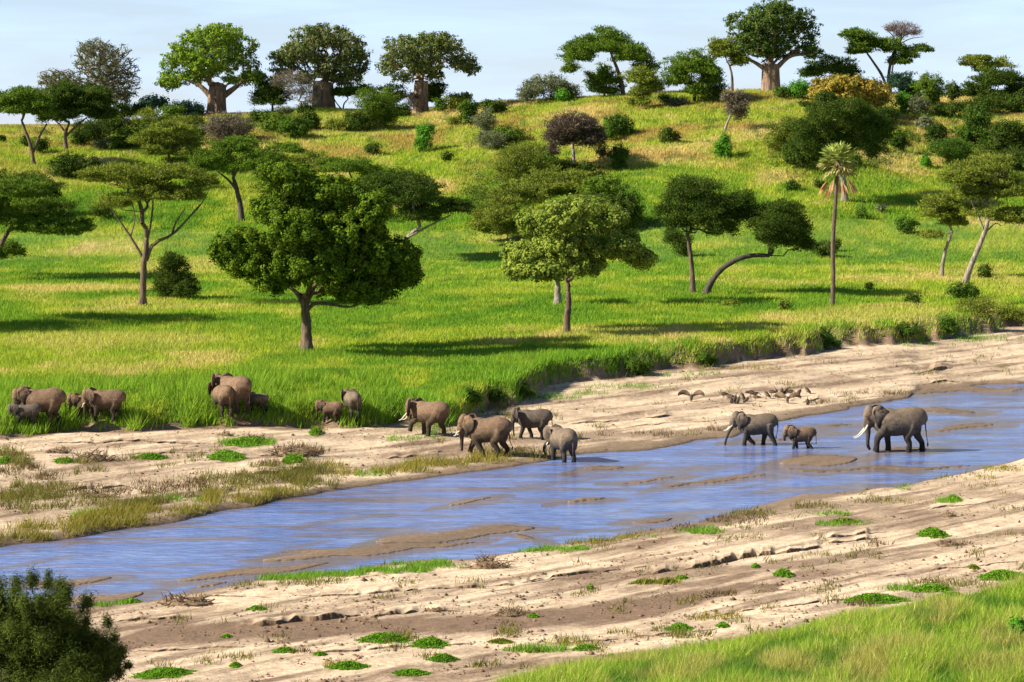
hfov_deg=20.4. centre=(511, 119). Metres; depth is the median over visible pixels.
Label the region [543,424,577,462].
elephant
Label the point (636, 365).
bush
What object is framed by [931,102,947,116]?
bush
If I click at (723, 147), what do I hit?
bush
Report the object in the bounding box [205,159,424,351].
sausage tree
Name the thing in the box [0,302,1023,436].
bank grass
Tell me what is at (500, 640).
creeping plant
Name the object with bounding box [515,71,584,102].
bush
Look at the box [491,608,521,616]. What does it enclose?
brush pile
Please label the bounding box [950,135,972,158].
bush
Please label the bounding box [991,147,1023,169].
bush
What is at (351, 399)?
elephant
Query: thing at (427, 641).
creeping plant
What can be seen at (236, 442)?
creeping plant
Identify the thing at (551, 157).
bush
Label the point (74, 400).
elephant
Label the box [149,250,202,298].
bush
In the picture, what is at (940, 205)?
acacia tree
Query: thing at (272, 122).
bush
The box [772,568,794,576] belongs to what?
creeping plant
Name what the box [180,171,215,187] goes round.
bush
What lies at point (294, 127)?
bush
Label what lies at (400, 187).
acacia tree
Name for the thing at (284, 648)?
creeping plant
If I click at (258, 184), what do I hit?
bush
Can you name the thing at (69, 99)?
acacia tree
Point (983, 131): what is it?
bush
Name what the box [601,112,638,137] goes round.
bush
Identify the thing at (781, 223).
acacia tree
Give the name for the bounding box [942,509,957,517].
brush pile
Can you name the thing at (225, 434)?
brush pile
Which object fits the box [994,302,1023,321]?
bush
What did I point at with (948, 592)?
creeping plant
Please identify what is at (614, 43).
acacia tree
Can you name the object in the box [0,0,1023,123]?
sky
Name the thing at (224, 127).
bush
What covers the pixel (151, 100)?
bush
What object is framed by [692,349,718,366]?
bush
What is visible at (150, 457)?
creeping plant
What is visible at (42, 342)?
meadow grass
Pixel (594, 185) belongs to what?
bush
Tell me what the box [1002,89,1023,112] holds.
bush
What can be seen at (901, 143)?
bush
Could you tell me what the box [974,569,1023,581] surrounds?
creeping plant
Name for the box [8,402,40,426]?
elephant
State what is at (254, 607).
creeping plant
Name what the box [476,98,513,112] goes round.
bush
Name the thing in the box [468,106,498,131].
bush
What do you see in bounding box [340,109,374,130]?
bush
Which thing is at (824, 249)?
bush
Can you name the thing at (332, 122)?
bush
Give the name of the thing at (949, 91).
bush
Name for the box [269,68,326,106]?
bare tree
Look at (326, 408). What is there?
elephant
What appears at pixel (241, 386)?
elephant
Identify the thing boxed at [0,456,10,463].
creeping plant
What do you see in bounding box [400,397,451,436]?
elephant
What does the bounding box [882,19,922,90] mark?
bare tree
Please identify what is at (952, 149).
bush
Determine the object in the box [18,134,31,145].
bush
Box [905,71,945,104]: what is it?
bush
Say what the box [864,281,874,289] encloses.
bush
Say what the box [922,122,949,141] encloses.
bush
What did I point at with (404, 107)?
bush
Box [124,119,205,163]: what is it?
acacia tree
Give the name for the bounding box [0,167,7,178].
bush
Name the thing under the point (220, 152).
acacia tree
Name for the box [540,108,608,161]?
dying tree
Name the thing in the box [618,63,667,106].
acacia tree
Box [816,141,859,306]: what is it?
doum palm
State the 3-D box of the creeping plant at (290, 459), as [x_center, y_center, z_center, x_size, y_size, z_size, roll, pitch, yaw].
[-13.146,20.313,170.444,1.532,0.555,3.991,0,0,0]
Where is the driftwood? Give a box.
[155,590,214,607]
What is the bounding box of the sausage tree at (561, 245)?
[498,192,659,332]
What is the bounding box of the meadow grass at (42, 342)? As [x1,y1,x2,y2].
[0,217,1023,434]
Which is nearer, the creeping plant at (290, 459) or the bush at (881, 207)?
the creeping plant at (290, 459)
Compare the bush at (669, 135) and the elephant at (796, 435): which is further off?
the bush at (669, 135)
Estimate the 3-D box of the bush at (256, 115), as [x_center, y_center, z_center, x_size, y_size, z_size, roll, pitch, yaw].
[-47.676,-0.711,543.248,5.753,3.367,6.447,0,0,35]
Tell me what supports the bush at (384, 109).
on the ground at (820, 373)
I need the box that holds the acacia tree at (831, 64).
[794,53,864,77]
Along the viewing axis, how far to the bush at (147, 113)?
538.32 m
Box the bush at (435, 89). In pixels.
[428,78,449,106]
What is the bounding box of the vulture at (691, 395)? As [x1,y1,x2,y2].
[678,389,704,400]
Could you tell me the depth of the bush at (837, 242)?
381.02 m
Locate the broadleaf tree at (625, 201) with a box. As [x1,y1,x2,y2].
[553,189,644,303]
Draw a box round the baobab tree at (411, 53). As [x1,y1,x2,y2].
[374,30,482,114]
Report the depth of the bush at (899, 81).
521.57 m
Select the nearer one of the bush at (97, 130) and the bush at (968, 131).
the bush at (968, 131)
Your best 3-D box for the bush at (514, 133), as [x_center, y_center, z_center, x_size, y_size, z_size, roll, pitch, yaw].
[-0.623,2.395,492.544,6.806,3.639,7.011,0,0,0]
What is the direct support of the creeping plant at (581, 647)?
on the ground at (820, 373)
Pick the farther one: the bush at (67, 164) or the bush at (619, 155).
the bush at (67, 164)
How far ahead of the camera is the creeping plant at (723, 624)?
112.45 m
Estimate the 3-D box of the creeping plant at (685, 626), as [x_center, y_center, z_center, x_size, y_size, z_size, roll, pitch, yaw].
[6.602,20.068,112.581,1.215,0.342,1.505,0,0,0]
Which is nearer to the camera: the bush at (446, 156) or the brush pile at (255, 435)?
the brush pile at (255, 435)
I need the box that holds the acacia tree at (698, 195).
[649,172,762,292]
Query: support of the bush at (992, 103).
on the ground at (820, 373)
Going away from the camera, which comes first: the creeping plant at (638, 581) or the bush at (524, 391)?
the creeping plant at (638, 581)
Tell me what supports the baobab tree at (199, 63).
on the ground at (820, 373)
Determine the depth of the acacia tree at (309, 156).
457.82 m
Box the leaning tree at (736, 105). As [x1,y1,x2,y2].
[719,88,752,130]
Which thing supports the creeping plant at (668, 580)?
on the ground at (820, 373)
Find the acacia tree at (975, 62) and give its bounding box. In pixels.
[956,53,1018,73]
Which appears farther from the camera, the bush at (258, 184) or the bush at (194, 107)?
the bush at (194, 107)
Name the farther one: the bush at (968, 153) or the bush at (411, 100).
the bush at (411, 100)
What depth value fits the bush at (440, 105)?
549.88 m
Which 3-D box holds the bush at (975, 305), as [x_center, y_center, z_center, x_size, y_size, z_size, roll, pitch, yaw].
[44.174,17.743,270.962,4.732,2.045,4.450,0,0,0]
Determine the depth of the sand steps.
130.15 m
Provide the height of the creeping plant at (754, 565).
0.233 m
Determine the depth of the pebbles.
121.87 m
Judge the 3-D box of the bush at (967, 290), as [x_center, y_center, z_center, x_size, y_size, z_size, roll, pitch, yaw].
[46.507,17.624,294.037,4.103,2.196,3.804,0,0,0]
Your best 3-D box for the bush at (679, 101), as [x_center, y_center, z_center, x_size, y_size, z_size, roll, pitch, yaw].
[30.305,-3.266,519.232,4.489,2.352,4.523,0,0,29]
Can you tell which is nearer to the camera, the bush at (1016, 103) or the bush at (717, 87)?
the bush at (1016, 103)
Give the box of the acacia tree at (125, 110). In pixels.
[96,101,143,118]
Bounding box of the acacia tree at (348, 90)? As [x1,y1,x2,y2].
[329,82,374,107]
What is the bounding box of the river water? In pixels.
[0,383,1023,607]
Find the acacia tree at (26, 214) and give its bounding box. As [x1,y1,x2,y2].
[0,173,98,259]
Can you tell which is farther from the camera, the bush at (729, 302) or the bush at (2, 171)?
the bush at (2, 171)
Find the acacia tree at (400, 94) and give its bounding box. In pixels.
[362,83,412,105]
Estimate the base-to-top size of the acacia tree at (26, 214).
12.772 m
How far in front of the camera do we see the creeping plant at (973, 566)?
126.70 m
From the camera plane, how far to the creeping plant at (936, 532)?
138.69 m
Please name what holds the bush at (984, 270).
on the ground at (820, 373)
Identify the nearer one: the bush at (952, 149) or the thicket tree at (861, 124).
the thicket tree at (861, 124)
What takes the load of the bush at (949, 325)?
on the ground at (820, 373)
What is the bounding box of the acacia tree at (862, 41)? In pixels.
[837,26,891,83]
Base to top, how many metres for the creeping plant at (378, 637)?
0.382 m
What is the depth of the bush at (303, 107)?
554.23 m
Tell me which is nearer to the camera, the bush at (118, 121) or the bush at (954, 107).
the bush at (954, 107)
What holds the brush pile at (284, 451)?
on the ground at (820, 373)
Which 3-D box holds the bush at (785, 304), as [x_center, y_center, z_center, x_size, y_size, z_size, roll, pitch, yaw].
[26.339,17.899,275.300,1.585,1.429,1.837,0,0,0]
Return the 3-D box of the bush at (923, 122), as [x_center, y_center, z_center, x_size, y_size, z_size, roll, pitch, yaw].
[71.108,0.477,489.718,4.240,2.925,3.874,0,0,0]
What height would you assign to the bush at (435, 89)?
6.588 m
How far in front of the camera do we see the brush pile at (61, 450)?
171.95 m
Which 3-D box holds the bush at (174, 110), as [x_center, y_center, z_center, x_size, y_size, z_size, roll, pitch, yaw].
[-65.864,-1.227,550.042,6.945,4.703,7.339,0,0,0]
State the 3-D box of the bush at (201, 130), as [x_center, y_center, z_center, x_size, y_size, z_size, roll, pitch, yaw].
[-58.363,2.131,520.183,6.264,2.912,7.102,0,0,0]
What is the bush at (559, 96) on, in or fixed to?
on the ground at (820, 373)
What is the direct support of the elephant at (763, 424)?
in the river water
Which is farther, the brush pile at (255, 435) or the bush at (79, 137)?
the bush at (79, 137)
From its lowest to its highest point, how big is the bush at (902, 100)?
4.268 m
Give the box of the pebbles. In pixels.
[0,330,1023,681]
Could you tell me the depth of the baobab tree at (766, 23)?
538.28 m
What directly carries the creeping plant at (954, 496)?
on the ground at (820, 373)
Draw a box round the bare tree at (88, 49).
[36,37,142,105]
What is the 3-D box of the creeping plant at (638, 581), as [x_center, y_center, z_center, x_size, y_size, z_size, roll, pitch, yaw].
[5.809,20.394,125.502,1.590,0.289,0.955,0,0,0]
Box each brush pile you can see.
[45,446,73,453]
[65,446,120,462]
[84,487,121,497]
[216,429,234,436]
[244,431,264,439]
[263,437,318,456]
[424,606,446,611]
[457,552,514,568]
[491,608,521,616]
[692,589,719,597]
[935,538,965,546]
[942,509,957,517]
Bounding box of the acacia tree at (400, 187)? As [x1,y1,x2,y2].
[358,169,475,237]
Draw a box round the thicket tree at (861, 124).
[783,90,900,201]
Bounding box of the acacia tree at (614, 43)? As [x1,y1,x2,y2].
[554,24,660,95]
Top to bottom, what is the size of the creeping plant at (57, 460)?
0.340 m
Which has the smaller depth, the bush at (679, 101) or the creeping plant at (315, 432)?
the creeping plant at (315, 432)
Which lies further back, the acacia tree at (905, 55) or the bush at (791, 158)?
the acacia tree at (905, 55)
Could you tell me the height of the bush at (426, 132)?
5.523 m
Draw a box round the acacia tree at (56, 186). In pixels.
[3,171,65,198]
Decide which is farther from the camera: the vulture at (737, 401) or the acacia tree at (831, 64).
the acacia tree at (831, 64)
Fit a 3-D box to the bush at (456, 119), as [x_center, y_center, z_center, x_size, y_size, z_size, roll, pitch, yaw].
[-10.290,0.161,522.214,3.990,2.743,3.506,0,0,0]
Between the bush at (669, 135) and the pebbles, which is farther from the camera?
the bush at (669, 135)
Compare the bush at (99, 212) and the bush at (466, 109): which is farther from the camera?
the bush at (466, 109)
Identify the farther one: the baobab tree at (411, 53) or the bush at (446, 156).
the baobab tree at (411, 53)
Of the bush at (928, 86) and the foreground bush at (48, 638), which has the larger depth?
the bush at (928, 86)
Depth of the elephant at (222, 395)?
186.32 m
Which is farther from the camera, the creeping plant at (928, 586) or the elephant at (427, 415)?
the elephant at (427, 415)
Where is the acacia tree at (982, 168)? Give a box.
[934,152,1023,283]
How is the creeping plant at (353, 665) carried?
on the ground at (820, 373)
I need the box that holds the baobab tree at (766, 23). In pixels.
[723,0,824,91]
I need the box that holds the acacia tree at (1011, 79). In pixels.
[956,65,1023,102]
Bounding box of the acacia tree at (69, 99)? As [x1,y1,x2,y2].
[31,78,119,149]
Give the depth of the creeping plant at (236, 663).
106.00 m
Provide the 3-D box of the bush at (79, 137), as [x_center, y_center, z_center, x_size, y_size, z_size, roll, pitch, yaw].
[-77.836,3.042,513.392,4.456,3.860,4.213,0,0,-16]
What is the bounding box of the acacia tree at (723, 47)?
[705,35,751,90]
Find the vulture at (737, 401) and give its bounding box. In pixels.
[735,394,740,403]
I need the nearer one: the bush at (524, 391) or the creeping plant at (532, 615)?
the creeping plant at (532, 615)
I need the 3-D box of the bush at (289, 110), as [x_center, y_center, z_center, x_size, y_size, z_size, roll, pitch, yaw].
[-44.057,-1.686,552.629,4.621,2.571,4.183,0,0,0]
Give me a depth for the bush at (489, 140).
487.97 m
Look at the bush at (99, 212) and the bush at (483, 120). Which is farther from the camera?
the bush at (483, 120)
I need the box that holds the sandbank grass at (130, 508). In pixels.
[0,320,1023,681]
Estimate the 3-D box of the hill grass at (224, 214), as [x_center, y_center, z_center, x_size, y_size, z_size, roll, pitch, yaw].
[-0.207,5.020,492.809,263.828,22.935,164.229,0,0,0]
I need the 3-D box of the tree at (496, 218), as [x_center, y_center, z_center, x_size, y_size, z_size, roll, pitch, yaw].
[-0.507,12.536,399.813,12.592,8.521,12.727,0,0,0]
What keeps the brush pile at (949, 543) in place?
on the ground at (820, 373)
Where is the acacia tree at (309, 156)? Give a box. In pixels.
[249,149,329,175]
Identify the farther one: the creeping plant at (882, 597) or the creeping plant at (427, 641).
the creeping plant at (882, 597)
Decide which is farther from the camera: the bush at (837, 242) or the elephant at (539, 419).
the bush at (837, 242)
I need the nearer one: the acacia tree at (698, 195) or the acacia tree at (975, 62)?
the acacia tree at (698, 195)
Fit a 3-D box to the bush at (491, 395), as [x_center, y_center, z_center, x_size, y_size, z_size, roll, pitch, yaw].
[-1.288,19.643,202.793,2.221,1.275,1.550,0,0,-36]
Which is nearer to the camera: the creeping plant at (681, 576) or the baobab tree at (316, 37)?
the creeping plant at (681, 576)
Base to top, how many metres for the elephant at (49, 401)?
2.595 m
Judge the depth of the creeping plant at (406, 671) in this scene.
104.06 m
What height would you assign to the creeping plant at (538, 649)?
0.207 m
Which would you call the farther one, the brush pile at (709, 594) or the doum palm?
the doum palm
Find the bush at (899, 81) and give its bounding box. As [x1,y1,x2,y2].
[885,71,918,94]
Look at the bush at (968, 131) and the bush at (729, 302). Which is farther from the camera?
the bush at (968, 131)
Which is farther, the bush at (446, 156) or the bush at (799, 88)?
the bush at (799, 88)
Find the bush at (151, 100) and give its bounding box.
[134,92,169,118]
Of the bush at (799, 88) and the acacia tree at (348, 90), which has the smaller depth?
the bush at (799, 88)
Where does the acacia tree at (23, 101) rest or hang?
on the ground at (820, 373)
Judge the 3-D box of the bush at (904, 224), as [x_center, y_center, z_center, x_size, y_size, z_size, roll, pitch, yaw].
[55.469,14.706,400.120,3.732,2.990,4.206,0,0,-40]
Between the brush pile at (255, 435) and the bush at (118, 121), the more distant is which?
the bush at (118, 121)
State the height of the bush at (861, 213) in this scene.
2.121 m
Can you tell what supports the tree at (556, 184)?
on the ground at (820, 373)
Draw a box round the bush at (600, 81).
[582,61,626,96]
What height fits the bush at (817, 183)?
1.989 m
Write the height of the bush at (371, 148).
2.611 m
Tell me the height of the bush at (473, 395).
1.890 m
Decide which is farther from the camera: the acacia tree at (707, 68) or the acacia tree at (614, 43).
the acacia tree at (614, 43)
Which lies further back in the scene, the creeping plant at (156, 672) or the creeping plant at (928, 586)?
the creeping plant at (928, 586)
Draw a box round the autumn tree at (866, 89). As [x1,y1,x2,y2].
[807,72,894,107]
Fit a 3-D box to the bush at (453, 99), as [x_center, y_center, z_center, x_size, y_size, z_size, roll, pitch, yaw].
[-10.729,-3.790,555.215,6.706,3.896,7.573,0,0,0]
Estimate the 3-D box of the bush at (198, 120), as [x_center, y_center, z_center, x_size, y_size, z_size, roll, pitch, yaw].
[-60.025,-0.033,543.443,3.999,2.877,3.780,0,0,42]
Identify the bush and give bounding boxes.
[0,134,6,141]
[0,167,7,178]
[0,167,46,180]
[0,563,133,681]
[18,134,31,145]
[27,134,50,152]
[45,150,101,177]
[68,118,115,141]
[68,128,91,145]
[86,203,117,216]
[91,134,113,148]
[96,113,131,133]
[106,126,143,149]
[128,105,167,127]
[134,92,169,118]
[140,120,172,138]
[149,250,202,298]
[155,101,186,118]
[164,97,209,115]
[167,114,195,125]
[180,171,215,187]
[187,124,209,134]
[190,113,206,124]
[198,110,256,139]
[245,107,275,122]
[250,174,264,188]
[258,112,291,131]
[274,105,296,115]
[275,114,313,137]
[294,101,316,113]
[295,107,322,129]
[323,115,348,131]
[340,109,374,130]
[346,86,402,129]
[363,140,382,154]
[376,164,414,173]
[395,102,413,116]
[404,91,425,110]
[412,122,438,151]
[428,78,449,106]
[432,96,447,111]
[440,149,454,161]
[442,90,473,108]
[446,115,463,125]
[454,380,486,404]
[455,97,479,124]
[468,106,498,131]
[472,128,509,148]
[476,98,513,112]
[485,140,558,183]
[487,386,507,402]
[491,123,527,142]
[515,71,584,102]
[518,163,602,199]
[519,379,538,397]
[540,149,561,164]
[549,155,597,174]
[553,87,573,101]
[575,172,645,212]
[582,61,626,96]
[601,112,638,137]
[604,141,633,168]
[623,354,656,375]
[655,92,673,103]
[656,125,682,143]
[664,95,690,105]
[671,234,695,256]
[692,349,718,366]
[705,82,729,96]
[711,134,736,157]
[720,298,738,306]
[761,114,797,152]
[773,83,794,98]
[777,298,792,310]
[780,140,823,166]
[781,177,801,190]
[782,77,811,98]
[797,99,813,106]
[810,238,836,257]
[813,177,827,188]
[820,330,842,349]
[829,236,842,249]
[843,151,862,165]
[854,204,868,217]
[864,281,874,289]
[872,103,903,121]
[875,204,887,211]
[885,71,918,94]
[889,90,914,112]
[889,130,910,150]
[894,213,920,233]
[898,318,921,337]
[902,292,922,304]
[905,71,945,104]
[906,93,932,114]
[912,114,936,129]
[919,152,932,167]
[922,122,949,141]
[924,136,972,168]
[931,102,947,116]
[933,312,961,334]
[942,279,980,299]
[943,79,961,100]
[944,100,966,116]
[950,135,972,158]
[952,101,992,143]
[952,296,1000,314]
[962,93,1009,113]
[976,121,1009,146]
[976,262,993,277]
[980,119,1023,153]
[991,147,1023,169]
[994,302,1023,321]
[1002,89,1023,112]
[1006,615,1023,638]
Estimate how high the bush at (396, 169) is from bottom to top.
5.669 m
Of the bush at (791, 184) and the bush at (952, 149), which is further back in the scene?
the bush at (952, 149)
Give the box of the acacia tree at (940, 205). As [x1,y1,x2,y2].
[912,191,970,275]
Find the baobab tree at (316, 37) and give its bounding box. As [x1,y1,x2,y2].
[265,21,373,107]
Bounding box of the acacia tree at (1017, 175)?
[1009,164,1023,210]
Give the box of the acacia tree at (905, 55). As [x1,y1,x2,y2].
[876,30,934,90]
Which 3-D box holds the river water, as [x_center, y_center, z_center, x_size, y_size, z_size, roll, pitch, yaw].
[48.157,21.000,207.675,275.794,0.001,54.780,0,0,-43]
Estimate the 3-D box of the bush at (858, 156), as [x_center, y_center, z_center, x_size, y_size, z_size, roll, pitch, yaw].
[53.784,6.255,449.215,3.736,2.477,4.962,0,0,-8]
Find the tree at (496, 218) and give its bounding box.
[465,179,551,238]
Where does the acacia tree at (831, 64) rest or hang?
on the ground at (820, 373)
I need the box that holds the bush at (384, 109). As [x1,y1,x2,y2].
[346,86,402,129]
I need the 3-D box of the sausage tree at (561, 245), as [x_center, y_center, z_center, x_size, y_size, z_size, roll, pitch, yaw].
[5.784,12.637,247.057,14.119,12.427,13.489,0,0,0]
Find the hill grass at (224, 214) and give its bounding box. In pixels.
[0,88,1023,232]
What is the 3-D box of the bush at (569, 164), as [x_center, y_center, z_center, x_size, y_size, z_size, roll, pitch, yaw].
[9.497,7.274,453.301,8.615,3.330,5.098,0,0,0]
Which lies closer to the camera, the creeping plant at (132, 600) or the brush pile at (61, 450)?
the creeping plant at (132, 600)
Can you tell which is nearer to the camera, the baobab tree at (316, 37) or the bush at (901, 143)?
the bush at (901, 143)
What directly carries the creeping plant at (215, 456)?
on the ground at (820, 373)
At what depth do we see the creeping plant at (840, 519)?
145.38 m
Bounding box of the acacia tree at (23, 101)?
[0,84,54,163]
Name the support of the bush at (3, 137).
on the ground at (820, 373)
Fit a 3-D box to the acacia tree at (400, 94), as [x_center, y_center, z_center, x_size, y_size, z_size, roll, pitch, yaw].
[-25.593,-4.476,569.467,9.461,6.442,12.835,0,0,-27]
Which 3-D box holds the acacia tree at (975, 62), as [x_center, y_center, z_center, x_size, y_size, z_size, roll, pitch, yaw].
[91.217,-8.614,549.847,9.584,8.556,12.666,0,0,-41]
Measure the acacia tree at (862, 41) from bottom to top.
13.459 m
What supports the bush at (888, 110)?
on the ground at (820, 373)
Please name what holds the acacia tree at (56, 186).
on the ground at (820, 373)
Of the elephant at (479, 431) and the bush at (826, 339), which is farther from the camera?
the bush at (826, 339)
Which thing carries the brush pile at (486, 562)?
on the ground at (820, 373)
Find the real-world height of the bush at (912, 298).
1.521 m
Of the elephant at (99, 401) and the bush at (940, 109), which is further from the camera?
the bush at (940, 109)
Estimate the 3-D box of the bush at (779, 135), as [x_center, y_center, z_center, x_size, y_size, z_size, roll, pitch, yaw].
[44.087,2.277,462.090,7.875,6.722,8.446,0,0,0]
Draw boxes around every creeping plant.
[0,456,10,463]
[52,456,76,463]
[121,597,142,602]
[128,666,196,678]
[135,452,170,459]
[203,449,247,460]
[220,633,232,637]
[223,436,268,446]
[228,661,240,667]
[246,605,267,610]
[271,646,299,652]
[282,453,301,464]
[308,426,322,435]
[313,651,326,655]
[324,660,370,669]
[354,631,411,643]
[387,668,433,675]
[406,637,449,648]
[423,653,460,662]
[486,638,513,643]
[524,647,545,652]
[527,613,539,617]
[571,643,599,650]
[626,578,655,584]
[656,577,677,583]
[664,622,693,631]
[674,574,687,579]
[715,621,729,627]
[751,563,760,567]
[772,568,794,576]
[830,517,859,522]
[838,592,914,603]
[907,583,955,592]
[912,526,952,537]
[932,591,963,597]
[945,494,961,501]
[966,564,979,569]
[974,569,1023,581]
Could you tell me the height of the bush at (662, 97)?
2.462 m
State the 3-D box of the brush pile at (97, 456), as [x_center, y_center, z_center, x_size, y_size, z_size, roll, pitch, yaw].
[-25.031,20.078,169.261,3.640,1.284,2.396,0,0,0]
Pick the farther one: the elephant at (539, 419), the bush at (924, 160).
the bush at (924, 160)
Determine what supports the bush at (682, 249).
on the ground at (820, 373)
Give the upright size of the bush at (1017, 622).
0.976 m
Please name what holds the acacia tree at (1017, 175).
on the ground at (820, 373)
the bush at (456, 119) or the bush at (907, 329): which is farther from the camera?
the bush at (456, 119)
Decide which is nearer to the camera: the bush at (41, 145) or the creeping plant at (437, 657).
the creeping plant at (437, 657)
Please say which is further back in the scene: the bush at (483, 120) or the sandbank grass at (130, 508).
the bush at (483, 120)
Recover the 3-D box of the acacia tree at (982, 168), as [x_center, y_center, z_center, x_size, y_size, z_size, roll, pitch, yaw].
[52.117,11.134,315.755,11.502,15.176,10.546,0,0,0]
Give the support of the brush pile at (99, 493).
on the ground at (820, 373)
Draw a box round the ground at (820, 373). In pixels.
[0,95,1023,681]
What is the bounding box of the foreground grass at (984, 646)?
[483,570,1023,681]
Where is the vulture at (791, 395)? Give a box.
[775,391,800,402]
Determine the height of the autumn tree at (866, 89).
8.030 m
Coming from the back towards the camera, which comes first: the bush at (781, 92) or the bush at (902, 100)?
the bush at (781, 92)
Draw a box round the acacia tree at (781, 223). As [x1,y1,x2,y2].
[702,197,817,294]
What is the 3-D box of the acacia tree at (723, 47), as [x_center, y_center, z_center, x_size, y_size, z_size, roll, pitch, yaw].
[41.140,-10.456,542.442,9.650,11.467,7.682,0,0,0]
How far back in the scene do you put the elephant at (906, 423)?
179.27 m
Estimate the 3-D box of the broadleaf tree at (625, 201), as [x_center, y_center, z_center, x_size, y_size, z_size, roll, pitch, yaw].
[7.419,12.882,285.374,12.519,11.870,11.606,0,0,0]
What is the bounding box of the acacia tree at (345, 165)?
[313,156,387,180]
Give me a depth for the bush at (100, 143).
508.43 m
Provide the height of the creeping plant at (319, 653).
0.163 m
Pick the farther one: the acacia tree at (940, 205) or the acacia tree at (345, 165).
the acacia tree at (345, 165)
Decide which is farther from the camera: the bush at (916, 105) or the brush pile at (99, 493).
the bush at (916, 105)
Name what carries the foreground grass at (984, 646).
on the ground at (820, 373)
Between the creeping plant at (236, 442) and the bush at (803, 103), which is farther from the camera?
the bush at (803, 103)
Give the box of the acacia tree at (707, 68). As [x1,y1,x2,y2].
[657,47,726,101]
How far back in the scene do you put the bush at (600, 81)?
549.83 m
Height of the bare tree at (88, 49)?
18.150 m
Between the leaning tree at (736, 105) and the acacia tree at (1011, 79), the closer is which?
the leaning tree at (736, 105)
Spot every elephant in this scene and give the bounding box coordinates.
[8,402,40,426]
[12,386,66,426]
[67,392,93,418]
[82,387,125,421]
[208,382,233,416]
[211,372,251,413]
[250,391,268,411]
[315,399,343,422]
[341,388,361,417]
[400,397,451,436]
[454,413,512,457]
[510,407,552,439]
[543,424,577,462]
[724,411,777,445]
[782,424,816,448]
[853,404,928,452]
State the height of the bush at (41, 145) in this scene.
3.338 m
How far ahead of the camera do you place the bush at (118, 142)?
504.10 m
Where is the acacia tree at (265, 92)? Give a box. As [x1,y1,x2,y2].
[246,74,293,111]
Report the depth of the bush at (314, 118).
524.32 m
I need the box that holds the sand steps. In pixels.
[48,356,1020,652]
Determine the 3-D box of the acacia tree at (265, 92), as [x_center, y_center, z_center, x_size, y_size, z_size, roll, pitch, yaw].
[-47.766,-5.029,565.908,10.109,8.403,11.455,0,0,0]
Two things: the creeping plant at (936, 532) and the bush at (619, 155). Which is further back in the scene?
the bush at (619, 155)
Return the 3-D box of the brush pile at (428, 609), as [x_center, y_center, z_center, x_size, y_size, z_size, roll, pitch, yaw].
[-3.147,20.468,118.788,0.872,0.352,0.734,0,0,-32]
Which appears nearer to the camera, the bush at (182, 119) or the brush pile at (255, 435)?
the brush pile at (255, 435)
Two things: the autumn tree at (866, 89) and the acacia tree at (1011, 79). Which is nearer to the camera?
the autumn tree at (866, 89)
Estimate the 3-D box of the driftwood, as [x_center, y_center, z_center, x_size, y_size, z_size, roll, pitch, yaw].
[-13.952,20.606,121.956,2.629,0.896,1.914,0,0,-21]
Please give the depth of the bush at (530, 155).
449.18 m
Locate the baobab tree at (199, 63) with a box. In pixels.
[152,22,265,113]
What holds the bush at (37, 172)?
on the ground at (820, 373)
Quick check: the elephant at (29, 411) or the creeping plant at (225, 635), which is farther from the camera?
the elephant at (29, 411)
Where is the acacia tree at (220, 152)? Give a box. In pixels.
[186,133,308,220]
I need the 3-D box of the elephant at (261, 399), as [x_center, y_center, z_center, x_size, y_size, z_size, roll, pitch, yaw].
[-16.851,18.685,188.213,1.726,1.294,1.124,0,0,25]
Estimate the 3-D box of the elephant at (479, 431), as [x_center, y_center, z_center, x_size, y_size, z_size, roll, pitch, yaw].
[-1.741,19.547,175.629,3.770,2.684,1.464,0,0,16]
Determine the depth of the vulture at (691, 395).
207.12 m
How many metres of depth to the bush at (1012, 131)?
463.19 m
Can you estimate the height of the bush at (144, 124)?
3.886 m
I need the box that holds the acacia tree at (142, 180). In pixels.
[73,160,223,305]
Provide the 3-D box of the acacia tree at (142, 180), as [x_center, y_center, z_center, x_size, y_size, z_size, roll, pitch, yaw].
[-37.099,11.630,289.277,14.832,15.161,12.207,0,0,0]
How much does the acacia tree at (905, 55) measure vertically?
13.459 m

